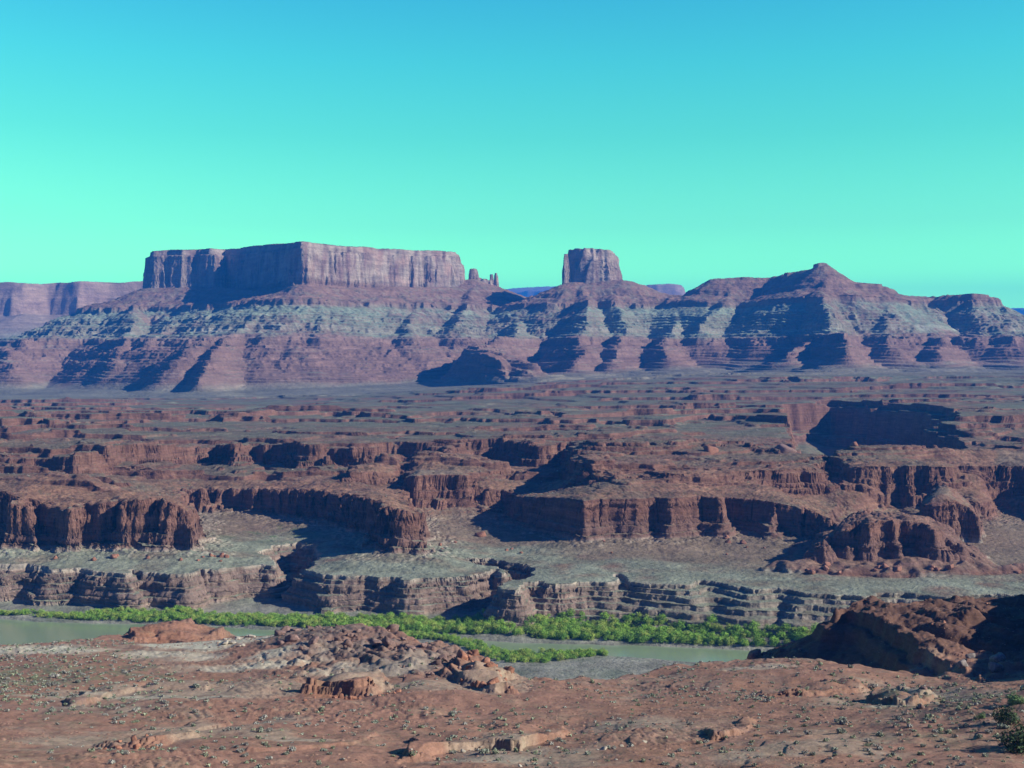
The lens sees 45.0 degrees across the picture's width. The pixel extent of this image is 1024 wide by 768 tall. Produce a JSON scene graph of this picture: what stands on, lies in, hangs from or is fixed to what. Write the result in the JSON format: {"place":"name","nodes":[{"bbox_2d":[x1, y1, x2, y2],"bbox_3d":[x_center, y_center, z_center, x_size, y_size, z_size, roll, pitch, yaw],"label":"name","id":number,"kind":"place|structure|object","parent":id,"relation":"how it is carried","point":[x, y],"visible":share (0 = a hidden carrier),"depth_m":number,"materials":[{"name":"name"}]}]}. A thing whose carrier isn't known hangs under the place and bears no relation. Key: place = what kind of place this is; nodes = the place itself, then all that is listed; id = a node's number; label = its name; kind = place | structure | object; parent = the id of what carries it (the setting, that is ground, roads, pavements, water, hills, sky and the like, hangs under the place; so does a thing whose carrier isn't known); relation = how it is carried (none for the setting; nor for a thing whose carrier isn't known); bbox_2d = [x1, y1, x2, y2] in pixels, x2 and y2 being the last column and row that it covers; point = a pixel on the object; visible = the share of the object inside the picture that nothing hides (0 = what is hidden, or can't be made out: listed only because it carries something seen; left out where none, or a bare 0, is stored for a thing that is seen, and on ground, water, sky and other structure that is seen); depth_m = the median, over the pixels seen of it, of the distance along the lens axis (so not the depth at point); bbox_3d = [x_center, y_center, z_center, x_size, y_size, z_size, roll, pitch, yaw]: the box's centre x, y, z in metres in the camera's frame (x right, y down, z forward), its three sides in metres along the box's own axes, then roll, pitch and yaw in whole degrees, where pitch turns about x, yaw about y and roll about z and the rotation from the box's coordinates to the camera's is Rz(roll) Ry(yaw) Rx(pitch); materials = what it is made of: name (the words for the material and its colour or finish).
{"place":"outdoors","nodes":[
{"label":"outdoors","id":0,"kind":"place"},
{"bbox_2d":[0,281,142,338],"bbox_3d":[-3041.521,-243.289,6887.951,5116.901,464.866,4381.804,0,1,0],"label":"hills","id":1,"kind":"structure","parent":0,"point":[26,307],"depth_m":5159.53,"materials":[{"name":"stone"}]},
{"bbox_2d":[0,241,522,399],"bbox_3d":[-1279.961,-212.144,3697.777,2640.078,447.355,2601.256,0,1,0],"label":"hills","id":2,"kind":"structure","parent":0,"point":[301,318],"depth_m":3264.89,"materials":[{"name":"brown stone"}]},
{"bbox_2d":[0,619,765,661],"bbox_3d":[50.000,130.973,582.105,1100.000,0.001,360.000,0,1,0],"label":"river","id":3,"kind":"structure","parent":0,"point":[16,632],"depth_m":625.37,"materials":[{"name":"green liquid"}]},
{"bbox_2d":[0,605,805,680],"bbox_3d":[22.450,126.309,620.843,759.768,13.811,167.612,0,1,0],"label":"ground","id":4,"kind":"structure","parent":0,"point":[600,666],"depth_m":609.94,"materials":[{"name":"grey soil"}]},
{"bbox_2d":[206,616,213,623],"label":"willow shrub","id":5,"kind":"object","parent":4,"relation":"on","point":[210,618],"visible":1,"depth_m":663.02,"materials":[{"name":"green plant"}]},
{"bbox_2d":[496,624,505,633],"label":"willow shrub","id":6,"kind":"object","parent":4,"relation":"on","point":[502,626],"visible":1,"depth_m":630.28,"materials":[{"name":"green plant"}]},
{"bbox_2d":[559,631,567,640],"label":"willow shrub","id":7,"kind":"object","parent":4,"relation":"on","point":[563,636],"visible":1,"depth_m":623.49,"materials":[{"name":"green plant"}]},
{"bbox_2d":[582,630,591,640],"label":"willow shrub","id":8,"kind":"object","parent":4,"relation":"on","point":[583,637],"visible":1,"depth_m":621.40,"materials":[{"name":"green plant"}]},
{"bbox_2d":[590,630,597,639],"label":"willow shrub","id":9,"kind":"object","parent":4,"relation":"on","point":[592,633],"visible":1,"depth_m":622.36,"materials":[{"name":"green plant"}]},
{"bbox_2d":[608,620,616,628],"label":"willow shrub","id":10,"kind":"object","parent":4,"relation":"on","point":[611,624],"visible":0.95,"depth_m":642.45,"materials":[{"name":"green plant"}]},
{"bbox_2d":[612,628,620,637],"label":"willow shrub","id":11,"kind":"object","parent":4,"relation":"on","point":[615,631],"visible":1,"depth_m":622.87,"materials":[{"name":"green plant"}]},
{"bbox_2d":[616,631,624,640],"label":"willow shrub","id":12,"kind":"object","parent":4,"relation":"on","point":[621,635],"visible":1,"depth_m":621.81,"materials":[{"name":"green plant"}]},
{"bbox_2d":[621,621,629,628],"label":"willow shrub","id":13,"kind":"object","parent":4,"relation":"on","point":[625,625],"visible":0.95,"depth_m":642.82,"materials":[{"name":"green plant"}]},
{"bbox_2d":[625,634,634,642],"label":"willow shrub","id":14,"kind":"object","parent":4,"relation":"on","point":[627,635],"visible":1,"depth_m":618.36,"materials":[{"name":"green plant"}]},
{"bbox_2d":[655,633,664,642],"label":"willow shrub","id":15,"kind":"object","parent":4,"relation":"on","point":[662,640],"visible":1,"depth_m":616.28,"materials":[{"name":"green plant"}]},
{"bbox_2d":[677,620,686,629],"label":"willow shrub","id":16,"kind":"object","parent":4,"relation":"on","point":[683,626],"visible":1,"depth_m":635.56,"materials":[{"name":"green plant"}]},
{"bbox_2d":[681,636,688,642],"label":"willow shrub","id":17,"kind":"object","parent":4,"relation":"on","point":[684,639],"visible":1,"depth_m":614.51,"materials":[{"name":"green plant"}]},
{"bbox_2d":[699,628,706,636],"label":"willow shrub","id":18,"kind":"object","parent":4,"relation":"on","point":[703,632],"visible":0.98,"depth_m":625.25,"materials":[{"name":"green plant"}]},
{"bbox_2d":[710,622,719,629],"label":"willow shrub","id":19,"kind":"object","parent":4,"relation":"on","point":[714,625],"visible":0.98,"depth_m":629.21,"materials":[{"name":"green plant"}]},
{"bbox_2d":[728,636,735,644],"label":"willow shrub","id":20,"kind":"object","parent":4,"relation":"on","point":[732,640],"visible":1,"depth_m":610.06,"materials":[{"name":"green plant"}]},
{"bbox_2d":[749,622,757,629],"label":"willow shrub","id":21,"kind":"object","parent":4,"relation":"on","point":[753,626],"visible":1,"depth_m":621.16,"materials":[{"name":"green plant"}]},
{"bbox_2d":[750,619,759,627],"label":"willow shrub","id":22,"kind":"object","parent":4,"relation":"on","point":[754,622],"visible":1,"depth_m":622.08,"materials":[{"name":"green plant"}]},
{"bbox_2d":[753,634,763,643],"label":"willow shrub","id":23,"kind":"object","parent":4,"relation":"on","point":[759,638],"visible":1,"depth_m":610.21,"materials":[{"name":"green plant"}]},
{"bbox_2d":[769,639,777,645],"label":"willow shrub","id":24,"kind":"object","parent":4,"relation":"on","point":[775,642],"visible":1,"depth_m":607.53,"materials":[{"name":"green plant"}]},
{"bbox_2d":[769,635,779,642],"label":"willow shrub","id":25,"kind":"object","parent":4,"relation":"on","point":[774,638],"visible":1,"depth_m":609.91,"materials":[{"name":"green plant"}]},
{"bbox_2d":[781,623,790,631],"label":"willow shrub","id":26,"kind":"object","parent":4,"relation":"on","point":[786,626],"visible":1,"depth_m":614.81,"materials":[{"name":"green plant"}]},
{"bbox_2d":[791,630,798,640],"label":"willow shrub","id":27,"kind":"object","parent":4,"relation":"on","point":[796,634],"visible":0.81,"depth_m":608.50,"materials":[{"name":"green plant"}]},
{"bbox_2d":[0,605,806,662],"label":"vegetation","id":28,"kind":"object","parent":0,"point":[294,619],"visible":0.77,"depth_m":647.71,"materials":[{"name":"green plant"}]},
{"bbox_2d":[0,373,1023,556],"bbox_3d":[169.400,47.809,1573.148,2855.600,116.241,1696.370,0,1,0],"label":"terrain","id":29,"kind":"structure","parent":0,"point":[822,420],"depth_m":991.96,"materials":[{"name":"brown stone"}]},
{"bbox_2d":[474,531,485,536],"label":"boulder","id":30,"kind":"object","parent":29,"relation":"on","point":[481,534],"visible":0.69,"depth_m":827.28,"materials":[{"name":"orange stone"}]},
{"bbox_2d":[0,406,1021,636],"bbox_3d":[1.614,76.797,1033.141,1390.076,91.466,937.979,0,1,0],"label":"undergrowth","id":31,"kind":"object","parent":29,"relation":"on","point":[518,491],"visible":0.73,"depth_m":902.37,"materials":[{"name":"green plant"}]},
{"bbox_2d":[703,446,718,454],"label":"boulder","id":32,"kind":"object","parent":29,"relation":"on","point":[712,450],"visible":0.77,"depth_m":981.95,"materials":[{"name":"orange stone"}]},
{"bbox_2d":[774,444,796,452],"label":"boulder","id":33,"kind":"object","parent":29,"relation":"on","point":[783,448],"visible":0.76,"depth_m":1000.19,"materials":[{"name":"brown stone"}]},
{"bbox_2d":[0,598,1023,767],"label":"ground","id":34,"kind":"structure","parent":0,"point":[373,674],"depth_m":181.68,"materials":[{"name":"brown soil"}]},
{"bbox_2d":[45,681,55,686],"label":"shrub","id":35,"kind":"object","parent":34,"relation":"on","point":[50,684],"visible":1,"depth_m":211.14,"materials":[{"name":"green plant"}]},
{"bbox_2d":[130,735,136,740],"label":"boulder","id":36,"kind":"object","parent":34,"relation":"on","point":[134,738],"visible":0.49,"depth_m":145.93,"materials":[{"name":"orange stone"}]},
{"bbox_2d":[132,743,140,748],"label":"boulder","id":37,"kind":"object","parent":34,"relation":"on","point":[136,746],"visible":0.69,"depth_m":140.82,"materials":[{"name":"orange stone"}]},
{"bbox_2d":[256,726,263,732],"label":"shrub","id":38,"kind":"object","parent":34,"relation":"on","point":[260,729],"visible":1,"depth_m":156.65,"materials":[{"name":"green plant"}]},
{"bbox_2d":[274,630,285,635],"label":"boulder","id":39,"kind":"object","parent":34,"relation":"on","point":[278,632],"visible":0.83,"depth_m":272.23,"materials":[{"name":"brown stone"}]},
{"bbox_2d":[276,639,285,644],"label":"boulder","id":40,"kind":"object","parent":34,"relation":"on","point":[280,641],"visible":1,"depth_m":259.82,"materials":[{"name":"brown stone"}]},
{"bbox_2d":[280,625,292,631],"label":"boulder","id":41,"kind":"object","parent":34,"relation":"on","point":[286,628],"visible":0.45,"depth_m":283.69,"materials":[{"name":"brown stone"}]},
{"bbox_2d":[285,634,298,641],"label":"boulder","id":42,"kind":"object","parent":34,"relation":"on","point":[291,637],"visible":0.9,"depth_m":259.56,"materials":[{"name":"brown stone"}]},
{"bbox_2d":[308,636,318,644],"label":"boulder","id":43,"kind":"object","parent":34,"relation":"on","point":[313,639],"visible":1,"depth_m":254.10,"materials":[{"name":"brown stone"}]},
{"bbox_2d":[317,706,324,711],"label":"shrub","id":44,"kind":"object","parent":34,"relation":"on","point":[321,709],"visible":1,"depth_m":182.87,"materials":[{"name":"green plant"}]},
{"bbox_2d":[342,639,352,647],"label":"boulder","id":45,"kind":"object","parent":34,"relation":"on","point":[347,642],"visible":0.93,"depth_m":249.41,"materials":[{"name":"brown stone"}]},
{"bbox_2d":[371,640,381,645],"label":"boulder","id":46,"kind":"object","parent":34,"relation":"on","point":[375,642],"visible":1,"depth_m":250.76,"materials":[{"name":"brown stone"}]},
{"bbox_2d":[382,636,395,647],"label":"boulder","id":47,"kind":"object","parent":34,"relation":"on","point":[386,641],"visible":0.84,"depth_m":247.95,"materials":[{"name":"brown stone"}]},
{"bbox_2d":[386,624,398,631],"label":"boulder","id":48,"kind":"object","parent":34,"relation":"on","point":[393,627],"visible":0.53,"depth_m":265.44,"materials":[{"name":"brown stone"}]},
{"bbox_2d":[408,750,417,756],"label":"bush","id":49,"kind":"object","parent":34,"relation":"on","point":[412,753],"visible":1,"depth_m":139.41,"materials":[{"name":"green plant"}]},
{"bbox_2d":[431,659,441,664],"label":"boulder","id":50,"kind":"object","parent":34,"relation":"on","point":[437,662],"visible":0.98,"depth_m":229.61,"materials":[{"name":"brown stone"}]},
{"bbox_2d":[438,654,446,659],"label":"boulder","id":51,"kind":"object","parent":34,"relation":"on","point":[442,656],"visible":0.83,"depth_m":232.70,"materials":[{"name":"brown stone"}]},
{"bbox_2d":[457,649,467,660],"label":"boulder","id":52,"kind":"object","parent":34,"relation":"on","point":[461,654],"visible":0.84,"depth_m":228.62,"materials":[{"name":"orange stone"}]},
{"bbox_2d":[470,649,479,655],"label":"boulder","id":53,"kind":"object","parent":34,"relation":"on","point":[475,652],"visible":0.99,"depth_m":233.72,"materials":[{"name":"orange stone"}]},
{"bbox_2d":[474,680,479,687],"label":"boulder","id":54,"kind":"object","parent":34,"relation":"on","point":[476,683],"visible":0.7,"depth_m":209.67,"materials":[{"name":"orange stone"}]},
{"bbox_2d":[478,681,486,688],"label":"boulder","id":55,"kind":"object","parent":34,"relation":"on","point":[482,684],"visible":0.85,"depth_m":207.76,"materials":[{"name":"orange stone"}]},
{"bbox_2d":[479,748,489,753],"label":"shrub","id":56,"kind":"object","parent":34,"relation":"on","point":[485,750],"visible":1,"depth_m":142.17,"materials":[{"name":"green plant"}]},
{"bbox_2d":[481,657,489,662],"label":"boulder","id":57,"kind":"object","parent":34,"relation":"on","point":[485,660],"visible":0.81,"depth_m":224.27,"materials":[{"name":"orange stone"}]},
{"bbox_2d":[486,680,495,684],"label":"boulder","id":58,"kind":"object","parent":34,"relation":"on","point":[491,682],"visible":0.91,"depth_m":206.53,"materials":[{"name":"orange stone"}]},
{"bbox_2d":[490,748,498,754],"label":"shrub","id":59,"kind":"object","parent":34,"relation":"on","point":[495,751],"visible":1,"depth_m":140.35,"materials":[{"name":"green plant"}]},
{"bbox_2d":[504,666,514,672],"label":"boulder","id":60,"kind":"object","parent":34,"relation":"on","point":[511,669],"visible":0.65,"depth_m":228.58,"materials":[{"name":"orange stone"}]},
{"bbox_2d":[0,634,1023,767],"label":"undergrowth","id":61,"kind":"object","parent":34,"relation":"on","point":[5,684],"visible":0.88,"depth_m":202.47,"materials":[{"name":"green plant"}]},
{"bbox_2d":[836,728,844,733],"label":"shrub","id":62,"kind":"object","parent":34,"relation":"on","point":[839,730],"visible":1,"depth_m":150.44,"materials":[{"name":"green plant"}]},
{"bbox_2d":[838,718,848,724],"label":"shrub","id":63,"kind":"object","parent":34,"relation":"on","point":[842,721],"visible":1,"depth_m":160.20,"materials":[{"name":"green plant"}]},
{"bbox_2d":[868,683,877,687],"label":"shrub","id":64,"kind":"object","parent":34,"relation":"on","point":[874,685],"visible":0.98,"depth_m":217.97,"materials":[{"name":"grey plant"}]},
{"bbox_2d":[924,713,933,717],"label":"bush","id":65,"kind":"object","parent":34,"relation":"on","point":[928,715],"visible":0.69,"depth_m":158.50,"materials":[{"name":"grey plant"}]},
{"bbox_2d":[956,659,968,667],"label":"boulder","id":66,"kind":"object","parent":34,"relation":"on","point":[962,663],"visible":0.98,"depth_m":240.39,"materials":[{"name":"beige stone"}]},
{"bbox_2d":[973,712,985,719],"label":"bush","id":67,"kind":"object","parent":34,"relation":"on","point":[980,716],"visible":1,"depth_m":152.44,"materials":[{"name":"green plant"}]},
{"bbox_2d":[988,662,1003,672],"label":"boulder","id":68,"kind":"object","parent":34,"relation":"on","point":[995,667],"visible":0.9,"depth_m":236.20,"materials":[{"name":"grey stone"}]},
{"bbox_2d":[992,733,1006,741],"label":"shrub","id":69,"kind":"object","parent":34,"relation":"on","point":[997,736],"visible":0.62,"depth_m":139.99,"materials":[{"name":"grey plant"}]},
{"bbox_2d":[997,723,1008,728],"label":"shrub","id":70,"kind":"object","parent":34,"relation":"on","point":[1004,726],"visible":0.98,"depth_m":144.98,"materials":[{"name":"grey plant"}]},
{"bbox_2d":[991,705,1020,724],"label":"bush","id":71,"kind":"object","parent":34,"relation":"on","point":[1011,716],"visible":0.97,"depth_m":146.65,"materials":[{"name":"green plant"}]},
{"bbox_2d":[1000,723,1023,754],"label":"bush","id":72,"kind":"object","parent":34,"relation":"on","point":[1014,740],"visible":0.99,"depth_m":133.96,"materials":[{"name":"green plant"}]},
{"bbox_2d":[1005,693,1023,704],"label":"bush","id":73,"kind":"object","parent":34,"relation":"on","point":[1013,699],"visible":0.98,"depth_m":158.09,"materials":[{"name":"green plant"}]},
{"bbox_2d":[0,463,1023,642],"bbox_3d":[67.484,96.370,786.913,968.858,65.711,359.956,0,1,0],"label":"terrain","id":74,"kind":"structure","parent":0,"point":[278,576],"depth_m":702.95,"materials":[{"name":"grey stone"}]},
{"bbox_2d":[474,626,481,633],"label":"willow shrub","id":75,"kind":"object","parent":74,"relation":"on","point":[476,629],"visible":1,"depth_m":632.54,"materials":[{"name":"green plant"}]},
{"bbox_2d":[501,626,510,633],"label":"willow shrub","id":76,"kind":"object","parent":74,"relation":"on","point":[506,628],"visible":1,"depth_m":629.26,"materials":[{"name":"green plant"}]},
{"bbox_2d":[522,621,530,630],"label":"willow shrub","id":77,"kind":"object","parent":74,"relation":"on","point":[528,623],"visible":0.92,"depth_m":636.51,"materials":[{"name":"green plant"}]},
{"bbox_2d":[525,614,535,621],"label":"willow shrub","id":78,"kind":"object","parent":74,"relation":"on","point":[531,618],"visible":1,"depth_m":639.41,"materials":[{"name":"green plant"}]},
{"bbox_2d":[566,608,574,615],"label":"willow shrub","id":79,"kind":"object","parent":74,"relation":"on","point":[569,612],"visible":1,"depth_m":653.84,"materials":[{"name":"green plant"}]},
{"bbox_2d":[600,610,608,619],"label":"willow shrub","id":80,"kind":"object","parent":74,"relation":"on","point":[606,616],"visible":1,"depth_m":653.33,"materials":[{"name":"green plant"}]},
{"bbox_2d":[656,613,666,620],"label":"willow shrub","id":81,"kind":"object","parent":74,"relation":"on","point":[663,616],"visible":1,"depth_m":643.14,"materials":[{"name":"green plant"}]},
{"bbox_2d":[706,614,717,622],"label":"willow shrub","id":82,"kind":"object","parent":74,"relation":"on","point":[712,619],"visible":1,"depth_m":633.93,"materials":[{"name":"green plant"}]},
{"bbox_2d":[0,0,1023,307],"label":"sky","id":83,"kind":"structure","parent":0,"point":[693,143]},
{"bbox_2d":[521,248,680,384],"bbox_3d":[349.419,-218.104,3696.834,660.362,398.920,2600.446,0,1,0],"label":"hills","id":84,"kind":"structure","parent":0,"point":[594,315],"depth_m":3326.07,"materials":[{"name":"brown stone"}]},
{"bbox_2d":[507,284,1023,314],"bbox_3d":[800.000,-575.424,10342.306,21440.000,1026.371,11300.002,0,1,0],"label":"hills","id":85,"kind":"structure","parent":0,"point":[673,289],"depth_m":12865.13,"materials":[{"name":"stone"}]},
{"bbox_2d":[679,263,1023,377],"bbox_3d":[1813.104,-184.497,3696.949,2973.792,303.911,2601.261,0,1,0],"label":"hills","id":86,"kind":"structure","parent":0,"point":[821,319],"depth_m":3137.52,"materials":[{"name":"brown stone"}]},
{"bbox_2d":[748,594,1023,676],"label":"hill","id":87,"kind":"structure","parent":0,"point":[852,633],"depth_m":281.63,"materials":[{"name":"brown stone"}]},
{"bbox_2d":[747,649,760,659],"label":"boulder","id":88,"kind":"object","parent":87,"relation":"on","point":[754,654],"visible":0.73,"depth_m":309.20,"materials":[{"name":"brown stone"}]},
{"bbox_2d":[965,653,975,658],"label":"boulder","id":89,"kind":"object","parent":87,"relation":"on","point":[970,655],"visible":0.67,"depth_m":249.90,"materials":[{"name":"beige stone"}]},
{"bbox_2d":[989,652,1005,662],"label":"boulder","id":90,"kind":"object","parent":87,"relation":"on","point":[998,657],"visible":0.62,"depth_m":242.69,"materials":[{"name":"grey stone"}]},
{"bbox_2d":[758,494,1023,578],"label":"hill","id":91,"kind":"structure","parent":0,"point":[860,543],"depth_m":707.22,"materials":[{"name":"brown stone"}]},
{"bbox_2d":[806,569,815,574],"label":"boulder","id":92,"kind":"object","parent":91,"relation":"on","point":[810,571],"visible":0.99,"depth_m":684.15,"materials":[{"name":"brown stone"}]},
{"bbox_2d":[893,566,901,571],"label":"boulder","id":93,"kind":"object","parent":91,"relation":"on","point":[897,568],"visible":1,"depth_m":685.10,"materials":[{"name":"brown stone"}]},
{"bbox_2d":[946,564,953,568],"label":"boulder","id":94,"kind":"object","parent":91,"relation":"on","point":[950,566],"visible":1,"depth_m":685.08,"materials":[{"name":"brown stone"}]}
]}

